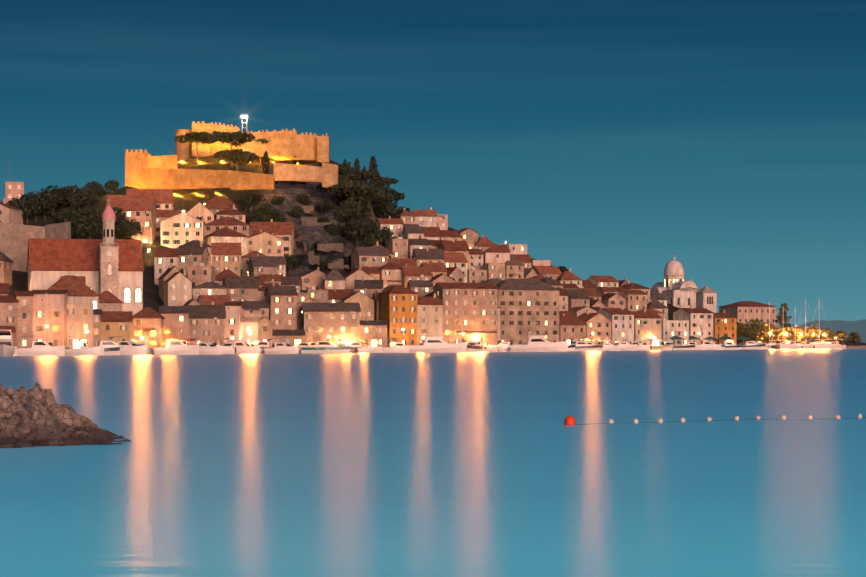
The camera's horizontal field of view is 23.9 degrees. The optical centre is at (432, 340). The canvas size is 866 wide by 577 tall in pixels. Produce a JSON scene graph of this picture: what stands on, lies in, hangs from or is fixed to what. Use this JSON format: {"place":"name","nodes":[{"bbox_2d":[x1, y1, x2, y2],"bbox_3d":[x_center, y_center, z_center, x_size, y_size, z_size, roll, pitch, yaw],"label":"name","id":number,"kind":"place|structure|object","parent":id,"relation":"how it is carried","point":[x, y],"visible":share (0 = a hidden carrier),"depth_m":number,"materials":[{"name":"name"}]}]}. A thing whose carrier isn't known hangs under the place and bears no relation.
{"place":"outdoors","nodes":[
{"label":"outdoors","id":0,"kind":"place"},
{"bbox_2d":[0,342,865,576],"bbox_3d":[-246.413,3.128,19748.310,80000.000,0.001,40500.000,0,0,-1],"label":"sea water","id":1,"kind":"structure","parent":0,"point":[450,464],"depth_m":50.55,"materials":[{"name":"liquid"}]},
{"bbox_2d":[0,330,14,356],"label":"boat","id":2,"kind":"object","parent":1,"relation":"on","point":[7,348],"visible":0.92,"depth_m":415.21,"materials":[{"name":"white plastic"}]},
{"bbox_2d":[17,336,64,355],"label":"cabin boat","id":3,"kind":"object","parent":1,"relation":"on","point":[41,348],"visible":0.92,"depth_m":430.15,"materials":[{"name":"white plastic"}]},
{"bbox_2d":[0,382,130,447],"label":"shore rock","id":4,"kind":"object","parent":1,"relation":"on","point":[36,415],"visible":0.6,"depth_m":62.55,"materials":[{"name":"stone"}]},
{"bbox_2d":[65,343,99,354],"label":"open boat","id":5,"kind":"object","parent":1,"relation":"on","point":[83,350],"visible":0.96,"depth_m":442.19,"materials":[{"name":"white plastic"}]},
{"bbox_2d":[65,342,103,354],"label":"open boat","id":6,"kind":"object","parent":1,"relation":"on","point":[101,350],"visible":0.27,"depth_m":448.53,"materials":[{"name":"white plastic"}]},
{"bbox_2d":[98,341,122,354],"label":"cabin boat","id":7,"kind":"object","parent":1,"relation":"on","point":[111,347],"visible":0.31,"depth_m":451.49,"materials":[{"name":"white plastic"}]},
{"bbox_2d":[107,336,146,354],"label":"cabin boat","id":8,"kind":"object","parent":1,"relation":"on","point":[130,348],"visible":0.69,"depth_m":452.05,"materials":[{"name":"white plastic"}]},
{"bbox_2d":[136,342,151,354],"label":"cabin boat","id":9,"kind":"object","parent":1,"relation":"on","point":[149,351],"visible":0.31,"depth_m":463.05,"materials":[{"name":"white plastic"}]},
{"bbox_2d":[152,341,198,354],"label":"cabin boat","id":10,"kind":"object","parent":1,"relation":"on","point":[175,348],"visible":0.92,"depth_m":464.83,"materials":[{"name":"white plastic"}]},
{"bbox_2d":[189,338,221,354],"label":"cabin boat","id":11,"kind":"object","parent":1,"relation":"on","point":[209,348],"visible":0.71,"depth_m":472.79,"materials":[{"name":"white plastic"}]},
{"bbox_2d":[215,342,235,353],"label":"open boat","id":12,"kind":"object","parent":1,"relation":"on","point":[228,350],"visible":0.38,"depth_m":488.46,"materials":[{"name":"white plastic"}]},
{"bbox_2d":[222,341,240,347],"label":"cabin boat","id":13,"kind":"object","parent":1,"relation":"on","point":[228,344],"visible":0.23,"depth_m":494.96,"materials":[{"name":"white plastic"}]},
{"bbox_2d":[225,337,259,353],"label":"cabin boat","id":14,"kind":"object","parent":1,"relation":"on","point":[243,347],"visible":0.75,"depth_m":493.71,"materials":[{"name":"white plastic"}]},
{"bbox_2d":[250,343,264,353],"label":"open boat","id":15,"kind":"object","parent":1,"relation":"on","point":[261,349],"visible":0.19,"depth_m":505.77,"materials":[{"name":"white plastic"}]},
{"bbox_2d":[250,341,273,347],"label":"cabin boat","id":16,"kind":"object","parent":1,"relation":"on","point":[262,344],"visible":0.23,"depth_m":511.76,"materials":[{"name":"white plastic"}]},
{"bbox_2d":[264,338,297,353],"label":"cabin boat","id":17,"kind":"object","parent":1,"relation":"on","point":[282,348],"visible":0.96,"depth_m":502.02,"materials":[{"name":"white plastic"}]},
{"bbox_2d":[296,343,308,347],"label":"cabin boat","id":18,"kind":"object","parent":1,"relation":"on","point":[299,345],"visible":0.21,"depth_m":529.04,"materials":[{"name":"white plastic"}]},
{"bbox_2d":[298,342,316,352],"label":"cabin boat","id":19,"kind":"object","parent":1,"relation":"on","point":[312,344],"visible":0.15,"depth_m":520.46,"materials":[{"name":"white plastic"}]},
{"bbox_2d":[301,341,349,352],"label":"cabin boat","id":20,"kind":"object","parent":1,"relation":"on","point":[325,347],"visible":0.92,"depth_m":515.83,"materials":[{"name":"white plastic"}]},
{"bbox_2d":[338,339,346,345],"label":"cabin boat","id":21,"kind":"object","parent":1,"relation":"on","point":[340,344],"visible":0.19,"depth_m":531.88,"materials":[{"name":"white plastic"}]},
{"bbox_2d":[336,342,366,352],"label":"cabin boat","id":22,"kind":"object","parent":1,"relation":"on","point":[353,345],"visible":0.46,"depth_m":546.22,"materials":[{"name":"white plastic"}]},
{"bbox_2d":[355,343,382,352],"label":"open boat","id":23,"kind":"object","parent":1,"relation":"on","point":[369,349],"visible":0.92,"depth_m":542.07,"materials":[{"name":"white plastic"}]},
{"bbox_2d":[387,338,403,346],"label":"cabin boat","id":24,"kind":"object","parent":1,"relation":"on","point":[398,344],"visible":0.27,"depth_m":554.11,"materials":[{"name":"white plastic"}]},
{"bbox_2d":[383,342,408,352],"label":"open boat","id":25,"kind":"object","parent":1,"relation":"on","point":[400,349],"visible":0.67,"depth_m":546.82,"materials":[{"name":"white plastic"}]},
{"bbox_2d":[404,333,466,351],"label":"boat","id":26,"kind":"object","parent":1,"relation":"on","point":[434,344],"visible":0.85,"depth_m":559.50,"materials":[{"name":"white plastic"}]},
{"bbox_2d":[467,341,486,351],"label":"cabin boat","id":27,"kind":"object","parent":1,"relation":"on","point":[474,346],"visible":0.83,"depth_m":589.88,"materials":[{"name":"white plastic"}]},
{"bbox_2d":[484,343,498,351],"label":"open boat","id":28,"kind":"object","parent":1,"relation":"on","point":[492,349],"visible":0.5,"depth_m":606.30,"materials":[{"name":"white plastic"}]},
{"bbox_2d":[488,342,510,350],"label":"cabin boat","id":29,"kind":"object","parent":1,"relation":"on","point":[503,346],"visible":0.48,"depth_m":611.25,"materials":[{"name":"white plastic"}]},
{"bbox_2d":[510,332,567,351],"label":"boat","id":30,"kind":"object","parent":1,"relation":"on","point":[538,343],"visible":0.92,"depth_m":607.61,"materials":[{"name":"white plastic"}]},
{"bbox_2d":[551,339,574,350],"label":"open boat","id":31,"kind":"object","parent":1,"relation":"on","point":[571,347],"visible":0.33,"depth_m":626.55,"materials":[{"name":"white plastic"}]},
{"bbox_2d":[575,341,598,350],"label":"cabin boat","id":32,"kind":"object","parent":1,"relation":"on","point":[581,346],"visible":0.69,"depth_m":641.27,"materials":[{"name":"white plastic"}]},
{"bbox_2d":[586,342,602,350],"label":"cabin boat","id":33,"kind":"object","parent":1,"relation":"on","point":[600,346],"visible":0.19,"depth_m":644.54,"materials":[{"name":"white plastic"}]},
{"bbox_2d":[596,340,619,350],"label":"cabin boat","id":34,"kind":"object","parent":1,"relation":"on","point":[608,347],"visible":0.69,"depth_m":658.17,"materials":[{"name":"white plastic"}]},
{"bbox_2d":[617,342,636,350],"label":"cabin boat","id":35,"kind":"object","parent":1,"relation":"on","point":[625,346],"visible":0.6,"depth_m":669.44,"materials":[{"name":"white plastic"}]},
{"bbox_2d":[631,342,649,349],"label":"cabin boat","id":36,"kind":"object","parent":1,"relation":"on","point":[640,346],"visible":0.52,"depth_m":674.81,"materials":[{"name":"white plastic"}]},
{"bbox_2d":[650,343,671,349],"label":"open boat","id":37,"kind":"object","parent":1,"relation":"on","point":[661,347],"visible":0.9,"depth_m":690.49,"materials":[{"name":"white plastic"}]},
{"bbox_2d":[663,342,673,349],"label":"cabin boat","id":38,"kind":"object","parent":1,"relation":"on","point":[668,343],"visible":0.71,"depth_m":700.51,"materials":[{"name":"white plastic"}]},
{"bbox_2d":[671,339,694,349],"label":"open boat","id":39,"kind":"object","parent":1,"relation":"on","point":[683,346],"visible":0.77,"depth_m":702.74,"materials":[{"name":"white plastic"}]},
{"bbox_2d":[688,342,705,349],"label":"cabin boat","id":40,"kind":"object","parent":1,"relation":"on","point":[699,347],"visible":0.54,"depth_m":712.32,"materials":[{"name":"white plastic"}]},
{"bbox_2d":[703,339,720,349],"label":"cabin boat","id":41,"kind":"object","parent":1,"relation":"on","point":[710,346],"visible":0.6,"depth_m":718.06,"materials":[{"name":"white plastic"}]},
{"bbox_2d":[564,414,865,424],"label":"buoy line","id":42,"kind":"object","parent":1,"relation":"on","point":[569,420],"visible":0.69,"depth_m":79.06,"materials":[{"name":"paint"}]},
{"bbox_2d":[711,342,724,349],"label":"cabin boat","id":43,"kind":"object","parent":1,"relation":"on","point":[722,346],"visible":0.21,"depth_m":726.42,"materials":[{"name":"white plastic"}]},
{"bbox_2d":[723,342,740,349],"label":"cabin boat","id":44,"kind":"object","parent":1,"relation":"on","point":[730,346],"visible":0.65,"depth_m":734.39,"materials":[{"name":"white plastic"}]},
{"bbox_2d":[741,341,765,348],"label":"cabin boat","id":45,"kind":"object","parent":1,"relation":"on","point":[750,345],"visible":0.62,"depth_m":753.89,"materials":[{"name":"white plastic"}]},
{"bbox_2d":[771,341,781,348],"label":"open boat","id":46,"kind":"object","parent":1,"relation":"on","point":[778,345],"visible":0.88,"depth_m":782.43,"materials":[{"name":"white plastic"}]},
{"bbox_2d":[764,308,790,348],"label":"sail boat","id":47,"kind":"object","parent":1,"relation":"on","point":[784,346],"visible":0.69,"depth_m":792.91,"materials":[{"name":"white plastic"}]},
{"bbox_2d":[776,314,802,348],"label":"sail boat","id":48,"kind":"object","parent":1,"relation":"on","point":[796,346],"visible":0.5,"depth_m":794.54,"materials":[{"name":"white plastic"}]},
{"bbox_2d":[783,323,814,348],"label":"sail boat","id":49,"kind":"object","parent":1,"relation":"on","point":[805,346],"visible":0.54,"depth_m":811.39,"materials":[{"name":"white plastic"}]},
{"bbox_2d":[801,339,816,348],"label":"cabin boat","id":50,"kind":"object","parent":1,"relation":"on","point":[807,343],"visible":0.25,"depth_m":816.14,"materials":[{"name":"white plastic"}]},
{"bbox_2d":[795,298,827,348],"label":"sail boat","id":51,"kind":"object","parent":1,"relation":"on","point":[821,346],"visible":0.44,"depth_m":818.06,"materials":[{"name":"white plastic"}]},
{"bbox_2d":[807,302,840,348],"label":"sail boat","id":52,"kind":"object","parent":1,"relation":"on","point":[833,346],"visible":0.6,"depth_m":830.98,"materials":[{"name":"white plastic"}]},
{"bbox_2d":[834,339,845,348],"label":"cabin boat","id":53,"kind":"object","parent":1,"relation":"on","point":[843,347],"visible":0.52,"depth_m":847.09,"materials":[{"name":"white plastic"}]},
{"bbox_2d":[0,0,865,329],"label":"sky","id":54,"kind":"structure","parent":0,"point":[617,139],"materials":[{"name":"blue"}]},
{"bbox_2d":[8,155,865,348],"bbox_3d":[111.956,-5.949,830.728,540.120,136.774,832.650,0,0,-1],"label":"hill terrain","id":55,"kind":"structure","parent":0,"point":[186,200],"depth_m":711.38,"materials":[{"name":"green plant"}]},
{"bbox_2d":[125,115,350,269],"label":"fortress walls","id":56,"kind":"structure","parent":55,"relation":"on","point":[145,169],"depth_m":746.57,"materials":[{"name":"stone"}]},
{"bbox_2d":[0,181,775,348],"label":"buildings","id":57,"kind":"structure","parent":55,"relation":"on","point":[428,273],"depth_m":611.16,"materials":[{"name":"stone"}]},
{"bbox_2d":[8,131,861,342],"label":"trees","id":58,"kind":"object","parent":55,"relation":"on","point":[351,197],"visible":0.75,"depth_m":732.94,"materials":[{"name":"green plant"}]},
{"bbox_2d":[298,346,865,352],"bbox_3d":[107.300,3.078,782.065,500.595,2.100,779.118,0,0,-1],"label":"shore","id":59,"kind":"structure","parent":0,"point":[771,347],"depth_m":865.61,"materials":[{"name":"grey concrete"}]},
{"bbox_2d":[46,204,835,345],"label":"street lamp posts","id":60,"kind":"object","parent":59,"relation":"on","point":[403,328],"visible":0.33,"depth_m":609.00,"materials":[{"name":"metal"}]},
{"bbox_2d":[163,336,749,346],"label":"promenade canopies","id":61,"kind":"object","parent":59,"relation":"on","point":[609,340],"visible":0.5,"depth_m":708.88,"materials":[{"name":"fabric"}]},
{"bbox_2d":[786,319,865,341],"bbox_3d":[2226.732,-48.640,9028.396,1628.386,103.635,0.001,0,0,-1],"label":"distant hills","id":62,"kind":"structure","parent":0,"point":[858,326],"depth_m":9023.20,"materials":[{"name":"blue"}]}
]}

